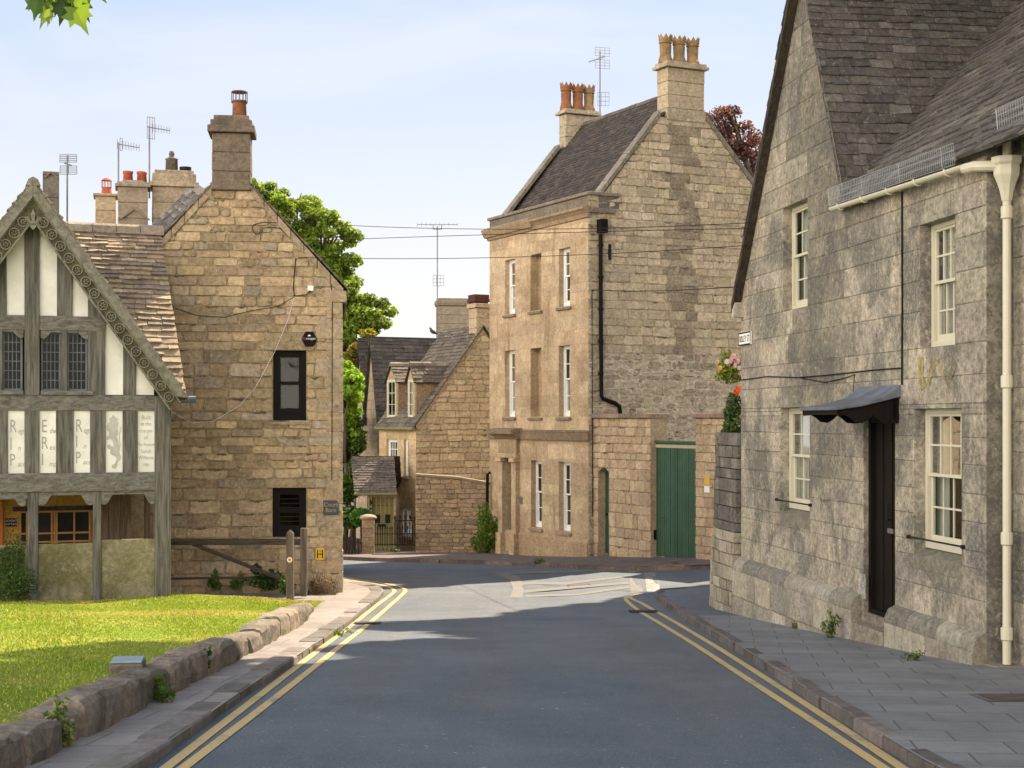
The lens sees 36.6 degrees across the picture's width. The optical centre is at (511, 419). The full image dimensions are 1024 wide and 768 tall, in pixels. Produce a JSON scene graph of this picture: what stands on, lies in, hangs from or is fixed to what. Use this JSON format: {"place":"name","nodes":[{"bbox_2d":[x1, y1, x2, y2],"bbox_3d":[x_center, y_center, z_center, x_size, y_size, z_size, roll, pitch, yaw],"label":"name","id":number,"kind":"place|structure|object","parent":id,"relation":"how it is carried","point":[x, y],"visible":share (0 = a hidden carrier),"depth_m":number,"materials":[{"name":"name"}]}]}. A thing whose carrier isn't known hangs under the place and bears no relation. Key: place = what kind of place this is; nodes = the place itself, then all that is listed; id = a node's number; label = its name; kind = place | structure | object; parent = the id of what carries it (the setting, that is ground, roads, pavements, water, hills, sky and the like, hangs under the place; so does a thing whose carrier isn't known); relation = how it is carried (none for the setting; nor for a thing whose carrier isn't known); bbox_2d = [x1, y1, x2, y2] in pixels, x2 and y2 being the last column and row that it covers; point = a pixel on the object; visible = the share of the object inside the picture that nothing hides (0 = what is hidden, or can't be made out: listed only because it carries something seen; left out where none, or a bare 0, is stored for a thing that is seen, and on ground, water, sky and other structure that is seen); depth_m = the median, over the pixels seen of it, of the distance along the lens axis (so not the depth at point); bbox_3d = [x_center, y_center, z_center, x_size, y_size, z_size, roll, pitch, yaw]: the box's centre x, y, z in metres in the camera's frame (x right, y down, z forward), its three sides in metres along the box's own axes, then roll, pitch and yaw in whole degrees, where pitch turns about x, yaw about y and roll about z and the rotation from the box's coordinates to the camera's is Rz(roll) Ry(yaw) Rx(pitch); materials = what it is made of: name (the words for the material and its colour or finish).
{"place":"outdoors","nodes":[
{"label":"outdoors","id":0,"kind":"place"},
{"bbox_2d":[0,593,324,724],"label":"lawn","id":1,"kind":"structure","parent":0,"point":[28,691],"depth_m":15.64,"materials":[{"name":"plant"}]},
{"bbox_2d":[0,529,38,601],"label":"bush","id":2,"kind":"object","parent":1,"relation":"on","point":[8,589],"visible":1,"depth_m":25.58,"materials":[{"name":"green plant"}]},
{"bbox_2d":[25,0,106,34],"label":"overhanging tree","id":3,"kind":"object","parent":1,"relation":"on","point":[73,12],"visible":1,"depth_m":6.93,"materials":[{"name":"green plant"}]},
{"bbox_2d":[109,656,145,673],"bbox_3d":[-3.404,2.191,13.700,0.290,0.149,0.340,0,0,-9],"label":"ground marker","id":4,"kind":"object","parent":1,"relation":"on","point":[118,664],"visible":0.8,"depth_m":13.55,"materials":[{"name":"stone"}]},
{"bbox_2d":[24,580,382,767],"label":"pavement","id":5,"kind":"structure","parent":0,"point":[82,752],"depth_m":13.93,"materials":[{"name":"beige stone"}]},
{"bbox_2d":[42,692,76,746],"bbox_3d":[-3.073,2.052,10.536,0.233,0.392,0.282,0,0,0],"label":"weed","id":6,"kind":"object","parent":5,"relation":"on","point":[68,729],"visible":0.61,"depth_m":10.51,"materials":[{"name":"green plant"}]},
{"bbox_2d":[0,603,313,767],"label":"edging wall","id":7,"kind":"structure","parent":5,"relation":"on","point":[34,736],"depth_m":12.29,"materials":[{"name":"stone"}]},
{"bbox_2d":[199,645,212,668],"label":"weed","id":8,"kind":"object","parent":7,"relation":"on","point":[209,652],"visible":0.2,"depth_m":15.52,"materials":[{"name":"green plant"}]},
{"bbox_2d":[151,673,175,702],"bbox_3d":[-3.009,2.289,13.181,0.326,0.291,0.210,0,0,26],"label":"weed","id":9,"kind":"object","parent":5,"relation":"on","point":[161,691],"visible":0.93,"depth_m":13.15,"materials":[{"name":"green plant"}]},
{"bbox_2d":[205,568,221,591],"bbox_3d":[-5.777,3.111,29.994,0.292,0.487,0.366,0,0,-31],"label":"weed","id":10,"kind":"object","parent":5,"relation":"on","point":[213,586],"visible":1,"depth_m":29.95,"materials":[{"name":"green plant"}]},
{"bbox_2d":[229,570,247,590],"bbox_3d":[-5.313,3.123,30.013,0.412,0.416,0.243,0,0,22],"label":"weed","id":11,"kind":"object","parent":5,"relation":"on","point":[235,584],"visible":1,"depth_m":29.99,"materials":[{"name":"green plant"}]},
{"bbox_2d":[171,528,306,596],"bbox_3d":[-5.332,2.716,29.682,2.844,1.302,0.485,0,0,0],"label":"timber rail","id":12,"kind":"object","parent":5,"relation":"on","point":[301,542],"visible":0.77,"depth_m":29.57,"materials":[{"name":"wood"}]},
{"bbox_2d":[247,563,281,590],"bbox_3d":[-4.766,3.042,29.874,0.698,0.577,0.515,0,0,-25],"label":"weed","id":13,"kind":"object","parent":5,"relation":"on","point":[267,583],"visible":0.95,"depth_m":29.79,"materials":[{"name":"green plant"}]},
{"bbox_2d":[278,575,295,594],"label":"weed","id":14,"kind":"object","parent":5,"relation":"on","point":[283,582],"visible":0.6,"depth_m":29.25,"materials":[{"name":"green plant"}]},
{"bbox_2d":[286,530,293,602],"bbox_3d":[-4.074,2.711,28.395,0.130,1.393,0.141,0,0,0],"label":"waymarker post","id":15,"kind":"object","parent":5,"relation":"on","point":[289,564],"visible":0.8,"depth_m":28.34,"materials":[{"name":"grey wood"}]},
{"bbox_2d":[307,569,341,594],"bbox_3d":[-3.694,3.202,30.390,0.830,0.534,0.503,0,0,0],"label":"dry brush","id":16,"kind":"object","parent":5,"relation":"on","point":[327,589],"visible":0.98,"depth_m":30.35,"materials":[{"name":"brown plant"}]},
{"bbox_2d":[252,177,398,355],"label":"sycamore","id":17,"kind":"object","parent":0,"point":[364,311],"visible":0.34,"depth_m":60.27,"materials":[{"name":"green plant"}]},
{"bbox_2d":[0,0,785,337],"label":"sky","id":18,"kind":"structure","parent":0,"point":[389,113],"materials":[{"name":"white"}]},
{"bbox_2d":[343,550,709,565],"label":"pavement","id":19,"kind":"structure","parent":0,"point":[606,560],"depth_m":41.82,"materials":[{"name":"concrete"}]},
{"bbox_2d":[349,507,373,552],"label":"clipped bush","id":20,"kind":"object","parent":19,"relation":"on","point":[354,517],"visible":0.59,"depth_m":46.79,"materials":[{"name":"green plant"}]},
{"bbox_2d":[360,514,376,553],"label":"gate pier","id":21,"kind":"structure","parent":19,"relation":"on","point":[368,537],"depth_m":46.02,"materials":[{"name":"stone"}]},
{"bbox_2d":[374,515,394,545],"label":"garden gate","id":22,"kind":"structure","parent":21,"relation":"attached to","point":[382,533],"depth_m":46.29,"materials":[{"name":"metal"}]},
{"bbox_2d":[351,456,401,550],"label":"entrance porch","id":23,"kind":"object","parent":19,"relation":"on","point":[375,478],"visible":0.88,"depth_m":49.27,"materials":[{"name":"stone"}]},
{"bbox_2d":[372,497,393,550],"bbox_3d":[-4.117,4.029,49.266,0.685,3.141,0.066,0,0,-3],"label":"door","id":24,"kind":"structure","parent":23,"relation":"in","point":[387,503],"depth_m":49.26,"materials":[{"name":"green paint"}]},
{"bbox_2d":[390,547,399,552],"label":"weed","id":25,"kind":"object","parent":19,"relation":"on","point":[394,550],"visible":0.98,"depth_m":46.96,"materials":[{"name":"green plant"}]},
{"bbox_2d":[395,514,415,545],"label":"railings","id":26,"kind":"object","parent":19,"relation":"on","point":[404,533],"visible":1,"depth_m":46.49,"materials":[{"name":"metal"}]},
{"bbox_2d":[374,294,489,550],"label":"dormer cottage","id":27,"kind":"structure","parent":19,"relation":"on","point":[435,418],"depth_m":50.86,"materials":[{"name":"stone"}]},
{"bbox_2d":[389,439,397,455],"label":"window","id":28,"kind":"structure","parent":27,"relation":"in","point":[393,444],"depth_m":52.03,"materials":[{"name":"white paint"}]},
{"bbox_2d":[406,439,407,475],"bbox_3d":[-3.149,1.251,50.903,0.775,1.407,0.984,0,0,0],"label":"drainpipe","id":29,"kind":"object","parent":27,"relation":"in","point":[406,439],"depth_m":50.91,"materials":[{"name":"white paint"}]},
{"bbox_2d":[403,508,411,536],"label":"window","id":30,"kind":"structure","parent":27,"relation":"in","point":[407,512],"depth_m":50.93,"materials":[{"name":"white paint"}]},
{"bbox_2d":[415,473,489,552],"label":"garden wall","id":31,"kind":"structure","parent":19,"relation":"on","point":[446,510],"depth_m":46.91,"materials":[{"name":"stone"}]},
{"bbox_2d":[533,557,545,563],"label":"weed","id":32,"kind":"object","parent":19,"relation":"on","point":[539,560],"visible":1,"depth_m":40.34,"materials":[{"name":"green plant"}]},
{"bbox_2d":[481,33,752,556],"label":"town house","id":33,"kind":"structure","parent":19,"relation":"on","point":[666,156],"depth_m":43.03,"materials":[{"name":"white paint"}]},
{"bbox_2d":[470,502,497,552],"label":"shrub","id":34,"kind":"object","parent":33,"relation":"attached to","point":[482,538],"visible":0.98,"depth_m":46.29,"materials":[{"name":"green plant"}]},
{"bbox_2d":[510,351,514,416],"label":"window","id":35,"kind":"structure","parent":33,"relation":"in","point":[512,353],"depth_m":46.03,"materials":[{"name":"white paint"}]},
{"bbox_2d":[510,260,514,313],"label":"window","id":36,"kind":"structure","parent":33,"relation":"in","point":[512,263],"depth_m":46.03,"materials":[{"name":"white paint"}]},
{"bbox_2d":[536,461,541,526],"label":"window","id":37,"kind":"structure","parent":33,"relation":"in","point":[538,523],"depth_m":44.54,"materials":[{"name":"white paint"}]},
{"bbox_2d":[538,349,540,416],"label":"blind window","id":38,"kind":"structure","parent":33,"relation":"in","point":[539,350],"depth_m":44.57,"materials":[{"name":"stone"}]},
{"bbox_2d":[538,255,540,309],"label":"blind window","id":39,"kind":"structure","parent":33,"relation":"in","point":[539,258],"depth_m":44.57,"materials":[{"name":"stone"}]},
{"bbox_2d":[564,346,569,416],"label":"window","id":40,"kind":"structure","parent":33,"relation":"in","point":[566,380],"depth_m":43.00,"materials":[{"name":"white paint"}]},
{"bbox_2d":[564,248,569,305],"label":"window","id":41,"kind":"structure","parent":33,"relation":"in","point":[566,251],"depth_m":43.00,"materials":[{"name":"white paint"}]},
{"bbox_2d":[564,462,570,530],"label":"window","id":42,"kind":"structure","parent":33,"relation":"in","point":[567,527],"depth_m":43.02,"materials":[{"name":"white paint"}]},
{"bbox_2d":[589,47,609,112],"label":"tv aerial","id":43,"kind":"object","parent":33,"relation":"attached to","point":[600,96],"visible":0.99,"depth_m":48.29,"materials":[{"name":"metal"}]},
{"bbox_2d":[592,287,732,516],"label":"service cable","id":44,"kind":"object","parent":33,"relation":"attached to","point":[592,379],"visible":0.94,"depth_m":41.51,"materials":[{"name":"rubber"}]},
{"bbox_2d":[591,413,740,558],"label":"yard wall","id":45,"kind":"structure","parent":19,"relation":"on","point":[624,450],"depth_m":39.52,"materials":[{"name":"stone"}]},
{"bbox_2d":[605,470,608,552],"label":"garden door","id":46,"kind":"structure","parent":45,"relation":"attached to","point":[606,511],"depth_m":41.30,"materials":[{"name":"green paint"}]},
{"bbox_2d":[655,440,695,557],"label":"yard gate","id":47,"kind":"structure","parent":45,"relation":"attached to","point":[675,499],"depth_m":38.16,"materials":[{"name":"green paint"}]},
{"bbox_2d":[704,486,709,492],"bbox_3d":[4.617,1.648,36.620,0.013,0.155,0.226,0,0,-26],"label":"notice","id":48,"kind":"object","parent":45,"relation":"attached to","point":[706,489],"visible":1,"depth_m":36.59,"materials":[{"name":"paper"}]},
{"bbox_2d":[704,478,709,484],"bbox_3d":[4.622,1.458,36.610,0.013,0.156,0.226,0,0,-26],"label":"warning sign","id":49,"kind":"object","parent":45,"relation":"attached to","point":[706,481],"visible":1,"depth_m":36.59,"materials":[{"name":"metal"}]},
{"bbox_2d":[148,560,911,767],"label":"road","id":50,"kind":"structure","parent":0,"point":[449,665],"depth_m":14.56,"materials":[{"name":"grey asphalt"}]},
{"bbox_2d":[0,177,189,600],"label":"timber house","id":51,"kind":"structure","parent":50,"relation":"on","point":[85,428],"depth_m":26.48,"materials":[{"name":"white paint"}]},
{"bbox_2d":[0,500,2,544],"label":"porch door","id":52,"kind":"structure","parent":51,"relation":"in","point":[1,501],"depth_m":27.69,"materials":[{"name":"wood"}]},
{"bbox_2d":[5,518,17,526],"bbox_3d":[-8.991,1.843,27.773,0.244,0.146,0.018,0,0,-19],"label":"cottage sign","id":53,"kind":"object","parent":51,"relation":"attached to","point":[11,521],"visible":1,"depth_m":27.76,"materials":[{"name":"black paint"}]},
{"bbox_2d":[2,330,23,390],"bbox_3d":[-8.495,-0.991,26.298,0.831,1.209,0.251,0,0,-19],"label":"leaded window","id":54,"kind":"structure","parent":51,"relation":"in","point":[12,345],"depth_m":26.26,"materials":[{"name":"grey glass"}]},
{"bbox_2d":[40,333,60,390],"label":"leaded window","id":55,"kind":"structure","parent":51,"relation":"in","point":[50,346],"depth_m":26.48,"materials":[{"name":"grey glass"}]},
{"bbox_2d":[19,510,90,545],"bbox_3d":[-8.274,2.054,28.018,1.244,0.813,0.050,0,0,-19],"label":"porch window","id":56,"kind":"structure","parent":51,"relation":"in","point":[66,526],"depth_m":28.06,"materials":[{"name":"paint"}]},
{"bbox_2d":[67,333,87,390],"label":"leaded window","id":57,"kind":"structure","parent":51,"relation":"in","point":[77,346],"depth_m":26.61,"materials":[{"name":"grey glass"}]},
{"bbox_2d":[0,218,195,539],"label":"stone cottage","id":58,"kind":"structure","parent":50,"relation":"on","point":[128,260],"depth_m":29.07,"materials":[{"name":"beige stone"}]},
{"bbox_2d":[93,151,204,229],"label":"terrace house","id":59,"kind":"structure","parent":50,"relation":"on","point":[173,189],"depth_m":35.76,"materials":[{"name":"stone"}]},
{"bbox_2d":[43,171,58,212],"bbox_3d":[-9.590,-3.488,32.170,0.328,3.291,0.540,0,0,-17],"label":"lone chimney stack","id":60,"kind":"object","parent":59,"relation":"attached to","point":[51,184],"visible":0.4,"depth_m":31.96,"materials":[{"name":"stone"}]},
{"bbox_2d":[59,154,76,220],"bbox_3d":[-9.468,-4.863,33.000,0.378,1.601,0.035,0,0,0],"label":"tv aerial","id":61,"kind":"object","parent":59,"relation":"attached to","point":[67,158],"visible":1,"depth_m":32.98,"materials":[{"name":"metal"}]},
{"bbox_2d":[117,139,138,180],"bbox_3d":[-8.981,-5.890,36.200,0.524,1.418,0.035,0,0,0],"label":"tv aerial","id":62,"kind":"object","parent":59,"relation":"attached to","point":[125,145],"visible":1,"depth_m":36.19,"materials":[{"name":"metal"}]},
{"bbox_2d":[147,117,169,198],"bbox_3d":[-8.322,-6.173,36.400,0.540,1.928,0.035,0,0,0],"label":"tv aerial","id":63,"kind":"object","parent":59,"relation":"attached to","point":[148,131],"visible":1,"depth_m":36.40,"materials":[{"name":"metal"}]},
{"bbox_2d":[86,582,382,767],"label":"kerb","id":64,"kind":"structure","parent":50,"relation":"on","point":[145,744],"depth_m":12.86,"materials":[{"name":"stone"}]},
{"bbox_2d":[150,90,347,593],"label":"stone house","id":65,"kind":"structure","parent":50,"relation":"on","point":[256,464],"depth_m":30.76,"materials":[{"name":"stone"}]},
{"bbox_2d":[172,297,294,422],"bbox_3d":[-5.533,-1.191,30.706,2.413,2.520,0.012,0,0,-7],"label":"wall cable","id":66,"kind":"object","parent":65,"relation":"attached to","point":[258,381],"depth_m":30.76,"materials":[{"name":"rubber"}]},
{"bbox_2d":[175,222,332,479],"bbox_3d":[-5.128,-1.366,30.755,3.103,5.146,0.020,0,0,-7],"label":"wall cable","id":67,"kind":"object","parent":65,"relation":"attached to","point":[282,303],"depth_m":30.84,"materials":[{"name":"rubber"}]},
{"bbox_2d":[273,351,305,419],"bbox_3d":[-4.481,-0.686,31.225,1.154,1.593,0.500,0,0,-7],"label":"window","id":68,"kind":"structure","parent":65,"relation":"in","point":[289,367],"depth_m":31.02,"materials":[{"name":"black paint"}]},
{"bbox_2d":[273,488,305,536],"bbox_3d":[-4.463,1.853,31.033,0.666,0.984,0.137,0,0,-5],"label":"window","id":69,"kind":"structure","parent":65,"relation":"in","point":[289,504],"depth_m":31.01,"materials":[{"name":"black paint"}]},
{"bbox_2d":[302,332,316,346],"bbox_3d":[-4.045,-1.610,30.867,0.301,0.295,0.092,0,0,-7],"label":"alarm box","id":70,"kind":"object","parent":65,"relation":"attached to","point":[309,339],"visible":1,"depth_m":30.82,"materials":[{"name":"black paint"}]},
{"bbox_2d":[308,286,313,290],"bbox_3d":[-4.020,-2.623,30.877,0.116,0.106,0.078,0,0,-7],"label":"junction box","id":71,"kind":"object","parent":65,"relation":"attached to","point":[310,288],"visible":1,"depth_m":30.84,"materials":[{"name":"white paint"}]},
{"bbox_2d":[315,548,324,559],"bbox_3d":[-3.837,2.684,30.908,0.180,0.244,0.024,0,0,-7],"label":"hydrant sign","id":72,"kind":"object","parent":65,"relation":"attached to","point":[319,553],"visible":1,"depth_m":30.90,"materials":[{"name":"metal"}]},
{"bbox_2d":[323,500,338,514],"bbox_3d":[-3.621,1.757,30.929,0.308,0.286,0.034,0,0,-7],"label":"house sign","id":73,"kind":"object","parent":65,"relation":"attached to","point":[330,507],"visible":1,"depth_m":30.91,"materials":[{"name":"metal"}]},
{"bbox_2d":[298,222,756,229],"bbox_3d":[-0.208,-3.510,27.520,10.469,0.855,0.011,0,0,39],"label":"overhead wire","id":74,"kind":"object","parent":65,"relation":"attached to","point":[529,229],"visible":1,"depth_m":26.54,"materials":[{"name":"black paint"}]},
{"bbox_2d":[313,228,752,240],"bbox_3d":[-0.079,-3.297,27.637,10.110,0.564,0.011,0,0,40],"label":"overhead wire","id":75,"kind":"object","parent":65,"relation":"attached to","point":[539,233],"visible":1,"depth_m":27.07,"materials":[{"name":"black paint"}]},
{"bbox_2d":[307,580,321,594],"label":"weed","id":76,"kind":"object","parent":50,"relation":"on","point":[312,584],"visible":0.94,"depth_m":30.45,"materials":[{"name":"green plant"}]},
{"bbox_2d":[329,627,357,635],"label":"weed","id":77,"kind":"object","parent":50,"relation":"on","point":[337,632],"visible":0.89,"depth_m":21.93,"materials":[{"name":"green plant"}]},
{"bbox_2d":[343,536,361,553],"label":"paling fence","id":78,"kind":"object","parent":50,"relation":"on","point":[346,544],"visible":0.52,"depth_m":45.88,"materials":[{"name":"wood"}]},
{"bbox_2d":[342,360,365,536],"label":"lime shrub","id":79,"kind":"object","parent":50,"relation":"on","point":[353,388],"visible":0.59,"depth_m":53.09,"materials":[{"name":"green plant"}]},
{"bbox_2d":[341,417,367,549],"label":"garden tree","id":80,"kind":"object","parent":50,"relation":"on","point":[356,441],"visible":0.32,"depth_m":53.40,"materials":[{"name":"green plant"}]},
{"bbox_2d":[342,327,377,549],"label":"autumn tree","id":81,"kind":"object","parent":50,"relation":"on","point":[365,333],"visible":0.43,"depth_m":57.82,"materials":[{"name":"green plant"}]},
{"bbox_2d":[353,621,380,623],"bbox_3d":[-2.297,3.223,24.580,0.420,0.035,0.500,0,0,0],"label":"gully grate","id":82,"kind":"object","parent":50,"relation":"on","point":[368,622],"visible":1,"depth_m":24.52,"materials":[{"name":"metal"}]},
{"bbox_2d":[356,298,468,537],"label":"twin gabled house","id":83,"kind":"structure","parent":50,"relation":"on","point":[376,356],"depth_m":55.99,"materials":[{"name":"grey stone"}]},
{"bbox_2d":[417,222,457,334],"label":"tv aerial","id":84,"kind":"object","parent":83,"relation":"attached to","point":[439,224],"visible":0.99,"depth_m":56.88,"materials":[{"name":"metal"}]},
{"bbox_2d":[343,556,709,570],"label":"kerb","id":85,"kind":"structure","parent":50,"relation":"on","point":[618,567],"depth_m":40.04,"materials":[{"name":"stone"}]},
{"bbox_2d":[628,610,657,611],"bbox_3d":[2.303,3.354,27.144,0.500,0.028,0.500,0,0,0],"label":"gully grate","id":86,"kind":"object","parent":50,"relation":"on","point":[642,610],"visible":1,"depth_m":27.10,"materials":[{"name":"metal"}]},
{"bbox_2d":[709,432,740,612],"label":"boundary wall","id":87,"kind":"structure","parent":50,"relation":"on","point":[726,546],"depth_m":26.07,"materials":[{"name":"stone"}]},
{"bbox_2d":[715,392,740,479],"bbox_3d":[3.844,0.353,27.164,0.384,1.708,0.903,0,0,23],"label":"trailing ivy","id":88,"kind":"object","parent":87,"relation":"on","point":[732,411],"visible":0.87,"depth_m":27.24,"materials":[{"name":"green plant"}]},
{"bbox_2d":[713,349,740,394],"bbox_3d":[3.848,-0.840,27.491,0.552,0.832,0.595,0,0,0],"label":"rose bush","id":89,"kind":"object","parent":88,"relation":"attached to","point":[732,368],"visible":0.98,"depth_m":27.35,"materials":[{"name":"green plant"}]},
{"bbox_2d":[704,104,761,177],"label":"copper beech","id":90,"kind":"object","parent":50,"relation":"on","point":[747,155],"visible":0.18,"depth_m":61.89,"materials":[{"name":"red plant"}]},
{"bbox_2d":[655,586,964,767],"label":"kerb","id":91,"kind":"structure","parent":50,"relation":"on","point":[905,755],"depth_m":13.22,"materials":[{"name":"stone"}]},
{"bbox_2d":[731,0,1023,667],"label":"stone house","id":92,"kind":"structure","parent":50,"relation":"on","point":[884,508],"depth_m":19.97,"materials":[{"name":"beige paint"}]},
{"bbox_2d":[298,245,747,258],"bbox_3d":[-0.238,-3.018,27.820,10.052,0.454,0.011,0,0,37],"label":"overhead wire","id":93,"kind":"object","parent":92,"relation":"attached to","point":[510,257],"visible":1,"depth_m":27.73,"materials":[{"name":"black paint"}]},
{"bbox_2d":[738,331,751,345],"bbox_3d":[3.796,-1.321,25.201,0.027,0.210,0.682,0,0,-8],"label":"street sign","id":94,"kind":"object","parent":92,"relation":"attached to","point":[744,338],"visible":1,"depth_m":25.14,"materials":[{"name":"metal"}]},
{"bbox_2d":[789,408,809,510],"bbox_3d":[4.347,0.578,22.762,0.250,1.511,1.354,0,0,-2],"label":"window","id":95,"kind":"structure","parent":92,"relation":"in","point":[799,425],"depth_m":23.11,"materials":[{"name":"beige paint"}]},
{"bbox_2d":[792,202,807,308],"bbox_3d":[4.540,-2.403,22.772,0.500,1.751,1.632,0,0,-8],"label":"window","id":96,"kind":"structure","parent":92,"relation":"in","point":[800,261],"depth_m":23.21,"materials":[{"name":"beige paint"}]},
{"bbox_2d":[739,192,902,391],"bbox_3d":[4.229,-1.522,22.098,0.020,2.457,6.981,0,0,-8],"label":"wall cable","id":97,"kind":"object","parent":92,"relation":"attached to","point":[901,368],"depth_m":18.65,"materials":[{"name":"black paint"}]},
{"bbox_2d":[868,420,894,616],"bbox_3d":[4.748,1.212,19.457,0.175,2.545,1.062,0,0,-8],"label":"door","id":98,"kind":"structure","parent":92,"relation":"in","point":[881,436],"depth_m":19.65,"materials":[{"name":"wood"}]},
{"bbox_2d":[931,219,954,346],"bbox_3d":[5.047,-1.557,17.688,0.198,1.443,0.983,0,0,-3],"label":"window","id":99,"kind":"structure","parent":92,"relation":"in","point":[942,234],"depth_m":17.95,"materials":[{"name":"beige paint"}]},
{"bbox_2d":[925,408,961,553],"bbox_3d":[5.176,0.693,17.711,0.624,1.838,1.823,0,0,-8],"label":"window","id":100,"kind":"structure","parent":92,"relation":"in","point":[943,427],"depth_m":18.10,"materials":[{"name":"beige paint"}]},
{"bbox_2d":[656,587,740,615],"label":"pavement","id":101,"kind":"structure","parent":0,"point":[694,601],"depth_m":28.21,"materials":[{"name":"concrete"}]},
{"bbox_2d":[689,616,1023,767],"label":"pavement","id":102,"kind":"structure","parent":0,"point":[930,703],"depth_m":14.16,"materials":[{"name":"grey stone"}]},
{"bbox_2d":[820,606,841,637],"bbox_3d":[4.178,2.664,20.256,0.283,0.436,0.180,0,0,32],"label":"weed","id":103,"kind":"object","parent":102,"relation":"on","point":[831,631],"visible":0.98,"depth_m":20.25,"materials":[{"name":"green plant"}]},
{"bbox_2d":[900,650,924,660],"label":"weed","id":104,"kind":"object","parent":102,"relation":"on","point":[914,656],"visible":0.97,"depth_m":16.94,"materials":[{"name":"green plant"}]},
{"bbox_2d":[968,693,1023,700],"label":"manhole cover","id":105,"kind":"object","parent":102,"relation":"on","point":[1003,696],"visible":1,"depth_m":13.35,"materials":[{"name":"metal"}]}
]}

